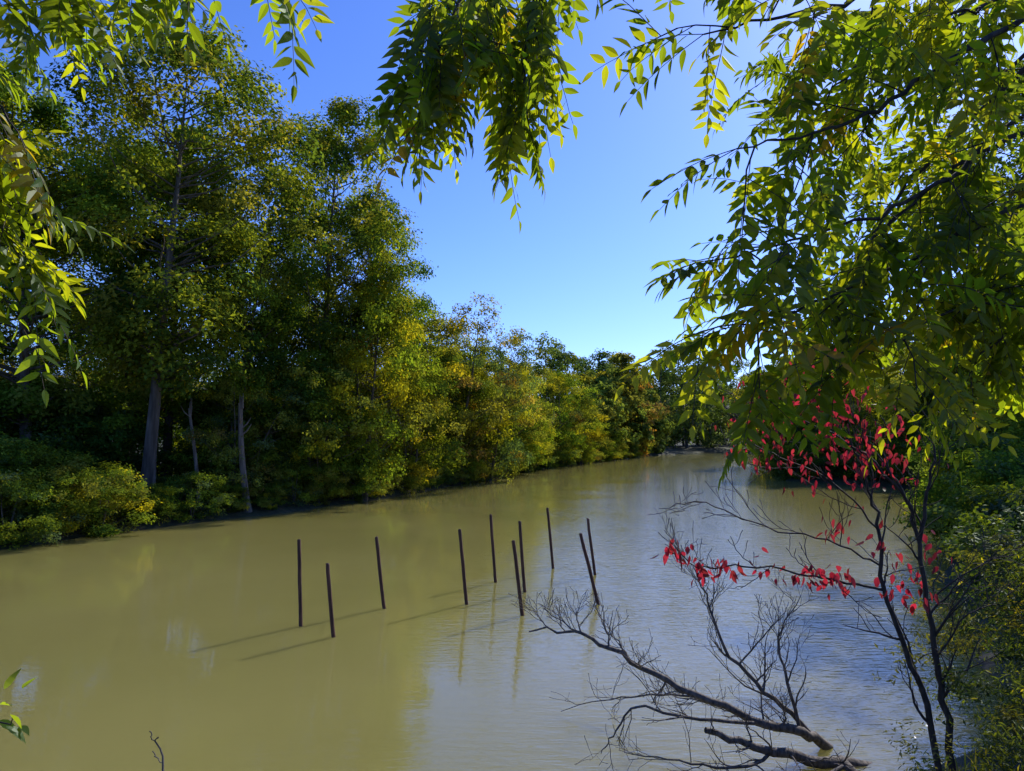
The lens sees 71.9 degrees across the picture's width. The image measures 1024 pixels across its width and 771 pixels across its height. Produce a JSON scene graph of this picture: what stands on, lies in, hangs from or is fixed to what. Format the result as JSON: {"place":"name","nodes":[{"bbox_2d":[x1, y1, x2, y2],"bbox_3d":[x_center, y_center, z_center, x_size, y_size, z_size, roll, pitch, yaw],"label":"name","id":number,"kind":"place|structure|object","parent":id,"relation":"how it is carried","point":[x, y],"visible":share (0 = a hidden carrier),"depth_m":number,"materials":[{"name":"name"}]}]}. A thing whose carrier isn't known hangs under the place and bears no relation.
{"place":"outdoors","nodes":[
{"label":"outdoors","id":0,"kind":"place"},
{"bbox_2d":[0,453,1019,770],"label":"water","id":1,"kind":"structure","parent":0,"point":[194,647],"depth_m":14.17,"materials":[{"name":"liquid"}]},
{"bbox_2d":[297,539,302,626],"bbox_3d":[-4.448,4.649,14.822,0.244,2.799,0.087,-2,-5,31],"label":"wooden stake","id":2,"kind":"object","parent":1,"relation":"in","point":[299,583],"visible":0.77,"depth_m":14.84,"materials":[{"name":"brown wood"}]},
{"bbox_2d":[326,563,335,637],"bbox_3d":[-3.565,4.767,14.004,0.321,2.451,0.085,0,-4,5],"label":"wooden stake","id":3,"kind":"object","parent":1,"relation":"in","point":[330,602],"visible":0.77,"depth_m":14.01,"materials":[{"name":"brown wood"}]},
{"bbox_2d":[375,536,385,608],"bbox_3d":[-2.996,4.828,16.303,0.388,2.652,0.090,0,-4,0],"label":"wooden stake","id":4,"kind":"object","parent":1,"relation":"in","point":[380,573],"visible":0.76,"depth_m":16.31,"materials":[{"name":"brown wood"}]},
{"bbox_2d":[458,529,467,604],"bbox_3d":[-1.107,4.796,16.706,0.354,2.771,0.088,0,-4,0],"label":"wooden stake","id":5,"kind":"object","parent":1,"relation":"in","point":[463,567],"visible":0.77,"depth_m":16.71,"materials":[{"name":"brown wood"}]},
{"bbox_2d":[489,514,496,582],"bbox_3d":[-0.472,4.932,19.203,0.307,2.847,0.089,0,-4,0],"label":"wooden stake","id":6,"kind":"object","parent":1,"relation":"in","point":[493,549],"visible":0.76,"depth_m":19.21,"materials":[{"name":"brown wood"}]},
{"bbox_2d":[512,540,523,615],"bbox_3d":[0.195,4.780,15.675,0.408,2.661,0.092,0,-4,0],"label":"wooden stake","id":7,"kind":"object","parent":1,"relation":"in","point":[517,574],"visible":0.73,"depth_m":15.68,"materials":[{"name":"brown wood"}]},
{"bbox_2d":[518,521,525,592],"bbox_3d":[0.294,4.872,18.015,0.273,2.798,0.084,-2,-4,22],"label":"wooden stake","id":8,"kind":"object","parent":1,"relation":"in","point":[522,557],"visible":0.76,"depth_m":18.03,"materials":[{"name":"brown wood"}]},
{"bbox_2d":[579,533,599,604],"bbox_3d":[1.960,4.849,16.707,0.727,2.676,0.086,0,-4,4],"label":"wooden stake","id":9,"kind":"object","parent":1,"relation":"in","point":[588,565],"visible":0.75,"depth_m":16.72,"materials":[{"name":"brown wood"}]},
{"bbox_2d":[510,508,872,770],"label":"dead branch","id":10,"kind":"object","parent":1,"relation":"in","point":[836,762],"visible":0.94,"depth_m":8.73,"materials":[{"name":"brown wood"}]},
{"bbox_2d":[0,372,1023,770],"bbox_3d":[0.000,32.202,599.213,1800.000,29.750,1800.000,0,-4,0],"label":"ground","id":11,"kind":"structure","parent":0,"point":[336,500],"depth_m":32.78,"materials":[{"name":"soil"}]},
{"bbox_2d":[0,669,36,743],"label":"sapling","id":12,"kind":"object","parent":11,"relation":"on","point":[9,726],"visible":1,"depth_m":2.91,"materials":[{"name":"green plant"}]},
{"bbox_2d":[0,433,54,507],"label":"shrub","id":13,"kind":"object","parent":11,"relation":"on","point":[40,469],"visible":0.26,"depth_m":27.27,"materials":[{"name":"green plant"}]},
{"bbox_2d":[0,431,69,526],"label":"shrub","id":14,"kind":"object","parent":11,"relation":"on","point":[5,456],"visible":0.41,"depth_m":26.38,"materials":[{"name":"green plant"}]},
{"bbox_2d":[0,378,73,459],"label":"shrub","id":15,"kind":"object","parent":11,"relation":"on","point":[14,417],"visible":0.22,"depth_m":32.48,"materials":[{"name":"green plant"}]},
{"bbox_2d":[0,470,75,549],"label":"shrub","id":16,"kind":"object","parent":11,"relation":"on","point":[20,537],"visible":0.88,"depth_m":25.09,"materials":[{"name":"green plant"}]},
{"bbox_2d":[0,286,87,387],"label":"deciduous tree","id":17,"kind":"object","parent":11,"relation":"on","point":[35,364],"visible":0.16,"depth_m":55.39,"materials":[{"name":"green plant"}]},
{"bbox_2d":[0,438,92,524],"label":"shrub","id":18,"kind":"object","parent":11,"relation":"on","point":[36,460],"visible":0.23,"depth_m":27.72,"materials":[{"name":"green plant"}]},
{"bbox_2d":[3,447,120,513],"bbox_3d":[-19.123,4.201,29.801,4.582,3.230,4.559,1,-4,-20],"label":"shrub","id":19,"kind":"object","parent":11,"relation":"on","point":[77,460],"visible":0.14,"depth_m":29.36,"materials":[{"name":"green plant"}]},
{"bbox_2d":[0,463,127,540],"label":"shrub","id":20,"kind":"object","parent":11,"relation":"on","point":[62,481],"visible":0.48,"depth_m":26.95,"materials":[{"name":"green plant"}]},
{"bbox_2d":[0,49,134,376],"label":"tall deciduous tree","id":21,"kind":"object","parent":11,"relation":"on","point":[65,253],"visible":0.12,"depth_m":35.62,"materials":[{"name":"green plant"}]},
{"bbox_2d":[0,409,136,466],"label":"shrub","id":22,"kind":"object","parent":11,"relation":"on","point":[91,434],"visible":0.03,"depth_m":34.71,"materials":[{"name":"green plant"}]},
{"bbox_2d":[16,296,128,405],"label":"deciduous tree","id":23,"kind":"object","parent":11,"relation":"on","point":[60,348],"visible":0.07,"depth_m":58.79,"materials":[{"name":"green plant"}]},
{"bbox_2d":[18,413,139,497],"bbox_3d":[-21.819,3.682,35.109,6.049,4.921,6.774,-2,-5,28],"label":"shrub","id":24,"kind":"object","parent":11,"relation":"on","point":[32,427],"visible":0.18,"depth_m":34.09,"materials":[{"name":"green plant"}]},
{"bbox_2d":[0,52,181,466],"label":"tall deciduous tree","id":25,"kind":"object","parent":11,"relation":"on","point":[27,393],"visible":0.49,"depth_m":32.77,"materials":[{"name":"green plant"}]},
{"bbox_2d":[1,382,189,476],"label":"shrub","id":26,"kind":"object","parent":11,"relation":"on","point":[64,422],"visible":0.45,"depth_m":34.00,"materials":[{"name":"green plant"}]},
{"bbox_2d":[29,461,165,537],"bbox_3d":[-16.478,4.694,28.276,4.680,3.299,4.657,1,-4,-19],"label":"shrub","id":27,"kind":"object","parent":11,"relation":"on","point":[118,477],"visible":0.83,"depth_m":27.88,"materials":[{"name":"green plant"}]},
{"bbox_2d":[36,297,162,408],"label":"deciduous tree","id":28,"kind":"object","parent":11,"relation":"on","point":[74,375],"visible":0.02,"depth_m":58.92,"materials":[{"name":"green plant"}]},
{"bbox_2d":[51,410,174,486],"bbox_3d":[-21.089,3.753,37.173,5.989,4.872,6.707,1,-4,-20],"label":"shrub","id":29,"kind":"object","parent":11,"relation":"on","point":[132,462],"visible":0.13,"depth_m":37.45,"materials":[{"name":"green plant"}]},
{"bbox_2d":[84,404,200,482],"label":"shrub","id":30,"kind":"object","parent":11,"relation":"on","point":[137,411],"visible":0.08,"depth_m":40.02,"materials":[{"name":"green plant"}]},
{"bbox_2d":[24,123,262,452],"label":"tall deciduous tree","id":31,"kind":"object","parent":11,"relation":"on","point":[77,258],"visible":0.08,"depth_m":43.47,"materials":[{"name":"green plant"}]},
{"bbox_2d":[116,483,181,525],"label":"shrub","id":32,"kind":"object","parent":11,"relation":"on","point":[164,507],"visible":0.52,"depth_m":30.74,"materials":[{"name":"green plant"}]},
{"bbox_2d":[0,0,334,407],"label":"walnut tree","id":33,"kind":"object","parent":11,"relation":"on","point":[67,21],"visible":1,"depth_m":2.61,"materials":[{"name":"green plant"}]},
{"bbox_2d":[70,123,274,489],"bbox_3d":[-19.021,-4.201,39.712,11.170,21.074,13.222,1,-4,-16],"label":"tall deciduous tree","id":34,"kind":"object","parent":11,"relation":"on","point":[167,403],"visible":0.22,"depth_m":38.52,"materials":[{"name":"green plant"}]},
{"bbox_2d":[154,475,193,502],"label":"shrub","id":35,"kind":"object","parent":11,"relation":"on","point":[162,480],"visible":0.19,"depth_m":33.72,"materials":[{"name":"green plant"}]},
{"bbox_2d":[20,2,338,506],"bbox_3d":[-16.163,-5.953,34.037,13.132,24.541,14.802,3,-5,-36],"label":"tall deciduous tree","id":36,"kind":"object","parent":11,"relation":"on","point":[135,113],"visible":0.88,"depth_m":32.83,"materials":[{"name":"green plant"}]},
{"bbox_2d":[143,360,222,455],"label":"deciduous tree","id":37,"kind":"object","parent":11,"relation":"on","point":[174,436],"visible":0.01,"depth_m":67.17,"materials":[{"name":"green plant"}]},
{"bbox_2d":[180,400,200,507],"bbox_3d":[-15.568,3.356,34.402,0.924,5.514,0.871,-1,-4,14],"label":"dead tree trunk","id":38,"kind":"object","parent":11,"relation":"on","point":[189,414],"visible":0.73,"depth_m":34.45,"materials":[{"name":"grey wood"}]},
{"bbox_2d":[155,470,234,522],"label":"shrub","id":39,"kind":"object","parent":11,"relation":"on","point":[196,478],"visible":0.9,"depth_m":32.15,"materials":[{"name":"green plant"}]},
{"bbox_2d":[165,431,283,500],"bbox_3d":[-14.642,4.454,37.611,5.616,4.081,6.918,0,-4,1],"label":"shrub","id":40,"kind":"object","parent":11,"relation":"on","point":[247,448],"visible":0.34,"depth_m":36.22,"materials":[{"name":"green plant"}]},
{"bbox_2d":[209,481,255,512],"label":"shrub","id":41,"kind":"object","parent":11,"relation":"on","point":[230,489],"visible":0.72,"depth_m":34.58,"materials":[{"name":"green plant"}]},
{"bbox_2d":[157,386,308,496],"bbox_3d":[-15.946,3.360,40.927,8.511,6.924,9.532,0,-4,2],"label":"shrub","id":42,"kind":"object","parent":11,"relation":"on","point":[174,464],"visible":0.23,"depth_m":38.15,"materials":[{"name":"green plant"}]},
{"bbox_2d":[156,386,310,497],"bbox_3d":[-15.533,3.315,40.187,8.298,6.751,9.294,-3,-5,36],"label":"shrub","id":43,"kind":"object","parent":11,"relation":"on","point":[209,414],"visible":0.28,"depth_m":37.61,"materials":[{"name":"green plant"}]},
{"bbox_2d":[238,395,252,512],"bbox_3d":[-13.368,3.450,35.443,0.785,6.121,0.667,2,-5,-30],"label":"dead tree trunk","id":44,"kind":"object","parent":11,"relation":"on","point":[242,464],"visible":0.91,"depth_m":35.38,"materials":[{"name":"grey wood"}]},
{"bbox_2d":[178,369,319,500],"bbox_3d":[-13.805,2.772,36.833,7.014,7.276,6.766,1,-4,-8],"label":"deciduous tree","id":45,"kind":"object","parent":11,"relation":"on","point":[227,400],"visible":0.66,"depth_m":36.37,"materials":[{"name":"green plant"}]},
{"bbox_2d":[173,166,336,476],"bbox_3d":[-14.255,-3.100,39.476,8.528,19.359,10.138,1,-4,-13],"label":"tall deciduous tree","id":46,"kind":"object","parent":11,"relation":"on","point":[267,318],"visible":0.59,"depth_m":38.70,"materials":[{"name":"green plant"}]},
{"bbox_2d":[198,249,319,434],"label":"tall deciduous tree","id":47,"kind":"object","parent":11,"relation":"on","point":[265,269],"visible":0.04,"depth_m":48.80,"materials":[{"name":"green plant"}]},
{"bbox_2d":[250,483,288,509],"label":"shrub","id":48,"kind":"object","parent":11,"relation":"on","point":[264,501],"visible":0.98,"depth_m":36.07,"materials":[{"name":"green plant"}]},
{"bbox_2d":[237,437,323,495],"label":"shrub","id":49,"kind":"object","parent":11,"relation":"on","point":[278,456],"visible":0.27,"depth_m":38.12,"materials":[{"name":"green plant"}]},
{"bbox_2d":[257,462,339,506],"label":"shrub","id":50,"kind":"object","parent":11,"relation":"on","point":[289,485],"visible":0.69,"depth_m":38.04,"materials":[{"name":"green plant"}]},
{"bbox_2d":[286,463,352,505],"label":"shrub","id":51,"kind":"object","parent":11,"relation":"on","point":[337,489],"visible":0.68,"depth_m":39.51,"materials":[{"name":"green plant"}]},
{"bbox_2d":[250,338,400,496],"bbox_3d":[-11.032,2.116,40.724,9.184,9.611,8.652,-3,-5,39],"label":"deciduous tree","id":52,"kind":"object","parent":11,"relation":"on","point":[307,448],"visible":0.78,"depth_m":39.41,"materials":[{"name":"green plant"}]},
{"bbox_2d":[279,421,391,490],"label":"shrub","id":53,"kind":"object","parent":11,"relation":"on","point":[356,459],"visible":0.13,"depth_m":41.98,"materials":[{"name":"green plant"}]},
{"bbox_2d":[243,94,429,462],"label":"tall deciduous tree","id":54,"kind":"object","parent":11,"relation":"on","point":[344,112],"visible":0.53,"depth_m":42.12,"materials":[{"name":"green plant"}]},
{"bbox_2d":[326,464,390,501],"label":"shrub","id":55,"kind":"object","parent":11,"relation":"on","point":[357,496],"visible":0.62,"depth_m":41.69,"materials":[{"name":"green plant"}]},
{"bbox_2d":[294,259,441,500],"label":"deciduous tree","id":56,"kind":"object","parent":11,"relation":"on","point":[370,286],"visible":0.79,"depth_m":42.60,"materials":[{"name":"green plant"}]},
{"bbox_2d":[296,184,441,468],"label":"tall deciduous tree","id":57,"kind":"object","parent":11,"relation":"on","point":[397,267],"visible":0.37,"depth_m":45.38,"materials":[{"name":"green plant"}]},
{"bbox_2d":[369,452,407,494],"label":"shrub","id":58,"kind":"object","parent":11,"relation":"on","point":[396,479],"visible":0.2,"depth_m":45.61,"materials":[{"name":"green plant"}]},
{"bbox_2d":[334,340,477,492],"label":"deciduous tree","id":59,"kind":"object","parent":11,"relation":"on","point":[448,358],"visible":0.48,"depth_m":49.49,"materials":[{"name":"green plant"}]},
{"bbox_2d":[389,458,424,493],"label":"shrub","id":60,"kind":"object","parent":11,"relation":"on","point":[411,481],"visible":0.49,"depth_m":48.04,"materials":[{"name":"green plant"}]},
{"bbox_2d":[347,306,479,441],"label":"deciduous tree","id":61,"kind":"object","parent":11,"relation":"on","point":[430,347],"visible":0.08,"depth_m":59.47,"materials":[{"name":"green plant"}]},
{"bbox_2d":[401,450,457,489],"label":"shrub","id":62,"kind":"object","parent":11,"relation":"on","point":[438,469],"visible":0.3,"depth_m":50.50,"materials":[{"name":"green plant"}]},
{"bbox_2d":[424,454,456,486],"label":"shrub","id":63,"kind":"object","parent":11,"relation":"on","point":[446,473],"visible":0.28,"depth_m":54.03,"materials":[{"name":"green plant"}]},
{"bbox_2d":[391,340,507,447],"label":"deciduous tree","id":64,"kind":"object","parent":11,"relation":"on","point":[486,357],"visible":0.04,"depth_m":65.64,"materials":[{"name":"green plant"}]},
{"bbox_2d":[377,291,533,479],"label":"deciduous tree","id":65,"kind":"object","parent":11,"relation":"on","point":[456,329],"visible":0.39,"depth_m":57.11,"materials":[{"name":"green plant"}]},
{"bbox_2d":[441,447,496,483],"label":"shrub","id":66,"kind":"object","parent":11,"relation":"on","point":[475,479],"visible":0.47,"depth_m":58.05,"materials":[{"name":"green plant"}]},
{"bbox_2d":[439,362,522,481],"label":"deciduous tree","id":67,"kind":"object","parent":11,"relation":"on","point":[470,469],"visible":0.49,"depth_m":58.70,"materials":[{"name":"green plant"}]},
{"bbox_2d":[439,328,547,480],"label":"deciduous tree","id":68,"kind":"object","parent":11,"relation":"on","point":[525,418],"visible":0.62,"depth_m":59.71,"materials":[{"name":"green plant"}]},
{"bbox_2d":[487,381,562,474],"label":"deciduous tree","id":69,"kind":"object","parent":11,"relation":"on","point":[532,435],"visible":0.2,"depth_m":69.18,"materials":[{"name":"green plant"}]},
{"bbox_2d":[490,366,562,458],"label":"deciduous tree","id":70,"kind":"object","parent":11,"relation":"on","point":[546,414],"visible":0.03,"depth_m":76.56,"materials":[{"name":"green plant"}]},
{"bbox_2d":[506,398,555,471],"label":"deciduous tree","id":71,"kind":"object","parent":11,"relation":"on","point":[542,460],"visible":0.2,"depth_m":75.83,"materials":[{"name":"green plant"}]},
{"bbox_2d":[500,368,582,453],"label":"deciduous tree","id":72,"kind":"object","parent":11,"relation":"on","point":[552,385],"visible":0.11,"depth_m":86.13,"materials":[{"name":"green plant"}]},
{"bbox_2d":[547,436,583,466],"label":"shrub","id":73,"kind":"object","parent":11,"relation":"on","point":[573,454],"visible":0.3,"depth_m":87.92,"materials":[{"name":"green plant"}]},
{"bbox_2d":[533,365,601,466],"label":"deciduous tree","id":74,"kind":"object","parent":11,"relation":"on","point":[567,379],"visible":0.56,"depth_m":89.16,"materials":[{"name":"green plant"}]},
{"bbox_2d":[553,397,614,463],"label":"deciduous tree","id":75,"kind":"object","parent":11,"relation":"on","point":[598,425],"visible":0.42,"depth_m":96.41,"materials":[{"name":"green plant"}]},
{"bbox_2d":[359,0,1023,490],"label":"walnut tree","id":76,"kind":"object","parent":11,"relation":"on","point":[465,56],"visible":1,"depth_m":2.76,"materials":[{"name":"green plant"}]},
{"bbox_2d":[488,331,903,456],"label":"distant trees","id":77,"kind":"object","parent":11,"relation":"on","point":[632,413],"visible":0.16,"depth_m":149.43,"materials":[{"name":"green plant"}]},
{"bbox_2d":[723,372,816,466],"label":"deciduous tree","id":78,"kind":"object","parent":11,"relation":"on","point":[745,378],"visible":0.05,"depth_m":88.44,"materials":[{"name":"green plant"}]},
{"bbox_2d":[752,436,796,475],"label":"shrub","id":79,"kind":"object","parent":11,"relation":"on","point":[762,461],"visible":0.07,"depth_m":69.43,"materials":[{"name":"green plant"}]},
{"bbox_2d":[757,423,826,478],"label":"shrub","id":80,"kind":"object","parent":11,"relation":"on","point":[779,434],"visible":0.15,"depth_m":64.60,"materials":[{"name":"green plant"}]},
{"bbox_2d":[762,438,825,479],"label":"shrub","id":81,"kind":"object","parent":11,"relation":"on","point":[778,471],"visible":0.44,"depth_m":62.18,"materials":[{"name":"green plant"}]},
{"bbox_2d":[782,437,851,479],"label":"shrub","id":82,"kind":"object","parent":11,"relation":"on","point":[801,458],"visible":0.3,"depth_m":59.87,"materials":[{"name":"green plant"}]},
{"bbox_2d":[756,351,882,468],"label":"deciduous tree","id":83,"kind":"object","parent":11,"relation":"on","point":[805,388],"visible":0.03,"depth_m":67.00,"materials":[{"name":"green plant"}]},
{"bbox_2d":[648,348,1023,770],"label":"red leaved sapling","id":84,"kind":"object","parent":11,"relation":"on","point":[920,536],"visible":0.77,"depth_m":5.88,"materials":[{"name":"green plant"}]},
{"bbox_2d":[815,424,886,482],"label":"shrub","id":85,"kind":"object","parent":11,"relation":"on","point":[872,430],"visible":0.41,"depth_m":57.18,"materials":[{"name":"green plant"}]},
{"bbox_2d":[813,402,906,472],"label":"shrub","id":86,"kind":"object","parent":11,"relation":"on","point":[861,414],"visible":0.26,"depth_m":59.80,"materials":[{"name":"green plant"}]},
{"bbox_2d":[841,336,932,461],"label":"deciduous tree","id":87,"kind":"object","parent":11,"relation":"on","point":[898,359],"visible":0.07,"depth_m":65.06,"materials":[{"name":"green plant"}]},
{"bbox_2d":[872,425,926,485],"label":"shrub","id":88,"kind":"object","parent":11,"relation":"on","point":[901,441],"visible":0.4,"depth_m":53.39,"materials":[{"name":"green plant"}]},
{"bbox_2d":[889,406,973,473],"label":"shrub","id":89,"kind":"object","parent":11,"relation":"on","point":[902,451],"visible":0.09,"depth_m":54.51,"materials":[{"name":"green plant"}]},
{"bbox_2d":[865,340,1023,425],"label":"deciduous tree","id":90,"kind":"object","parent":11,"relation":"on","point":[955,369],"visible":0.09,"depth_m":58.24,"materials":[{"name":"green plant"}]},
{"bbox_2d":[871,540,1023,767],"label":"shrub","id":91,"kind":"object","parent":11,"relation":"on","point":[991,628],"visible":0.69,"depth_m":6.99,"materials":[{"name":"green plant"}]},
{"bbox_2d":[872,546,1023,770],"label":"shrub","id":92,"kind":"object","parent":11,"relation":"on","point":[969,689],"visible":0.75,"depth_m":5.79,"materials":[{"name":"green plant"}]},
{"bbox_2d":[875,52,1023,432],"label":"tall deciduous tree","id":93,"kind":"object","parent":11,"relation":"on","point":[1018,164],"visible":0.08,"depth_m":27.04,"materials":[{"name":"green plant"}]},
{"bbox_2d":[879,443,1023,567],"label":"shrub","id":94,"kind":"object","parent":11,"relation":"on","point":[996,467],"visible":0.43,"depth_m":19.23,"materials":[{"name":"green plant"}]},
{"bbox_2d":[883,701,1023,770],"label":"shrub","id":95,"kind":"object","parent":11,"relation":"on","point":[1019,726],"visible":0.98,"depth_m":5.01,"materials":[{"name":"green plant"}]},
{"bbox_2d":[903,409,1017,479],"bbox_3d":[23.828,3.868,35.655,7.024,5.714,7.866,1,-4,-17],"label":"shrub","id":96,"kind":"object","parent":11,"relation":"on","point":[921,469],"depth_m":36.38,"materials":[{"name":"green plant"}]},
{"bbox_2d":[900,415,1023,547],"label":"shrub","id":97,"kind":"object","parent":11,"relation":"on","point":[1015,428],"visible":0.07,"depth_m":24.69,"materials":[{"name":"green plant"}]},
{"bbox_2d":[903,430,1023,556],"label":"shrub","id":98,"kind":"object","parent":11,"relation":"on","point":[1002,445],"visible":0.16,"depth_m":22.46,"materials":[{"name":"green plant"}]},
{"bbox_2d":[927,482,1023,609],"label":"shrub","id":99,"kind":"object","parent":11,"relation":"on","point":[994,506],"visible":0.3,"depth_m":11.88,"materials":[{"name":"green plant"}]},
{"bbox_2d":[928,481,1023,686],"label":"shrub","id":100,"kind":"object","parent":11,"relation":"on","point":[974,528],"visible":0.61,"depth_m":8.51,"materials":[{"name":"green plant"}]},
{"bbox_2d":[939,475,1023,605],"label":"shrub","id":101,"kind":"object","parent":11,"relation":"on","point":[989,490],"visible":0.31,"depth_m":16.14,"materials":[{"name":"green plant"}]},
{"bbox_2d":[941,620,1023,770],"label":"bush","id":102,"kind":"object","parent":11,"relation":"on","point":[973,766],"depth_m":8.11,"materials":[{"name":"green plant"}]},
{"bbox_2d":[955,152,1023,375],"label":"tall deciduous tree","id":103,"kind":"object","parent":11,"relation":"on","point":[1014,196],"visible":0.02,"depth_m":34.73,"materials":[{"name":"green plant"}]},
{"bbox_2d":[0,0,1023,396],"label":"sky","id":104,"kind":"structure","parent":0,"point":[576,270],"materials":[{"name":"blue"}]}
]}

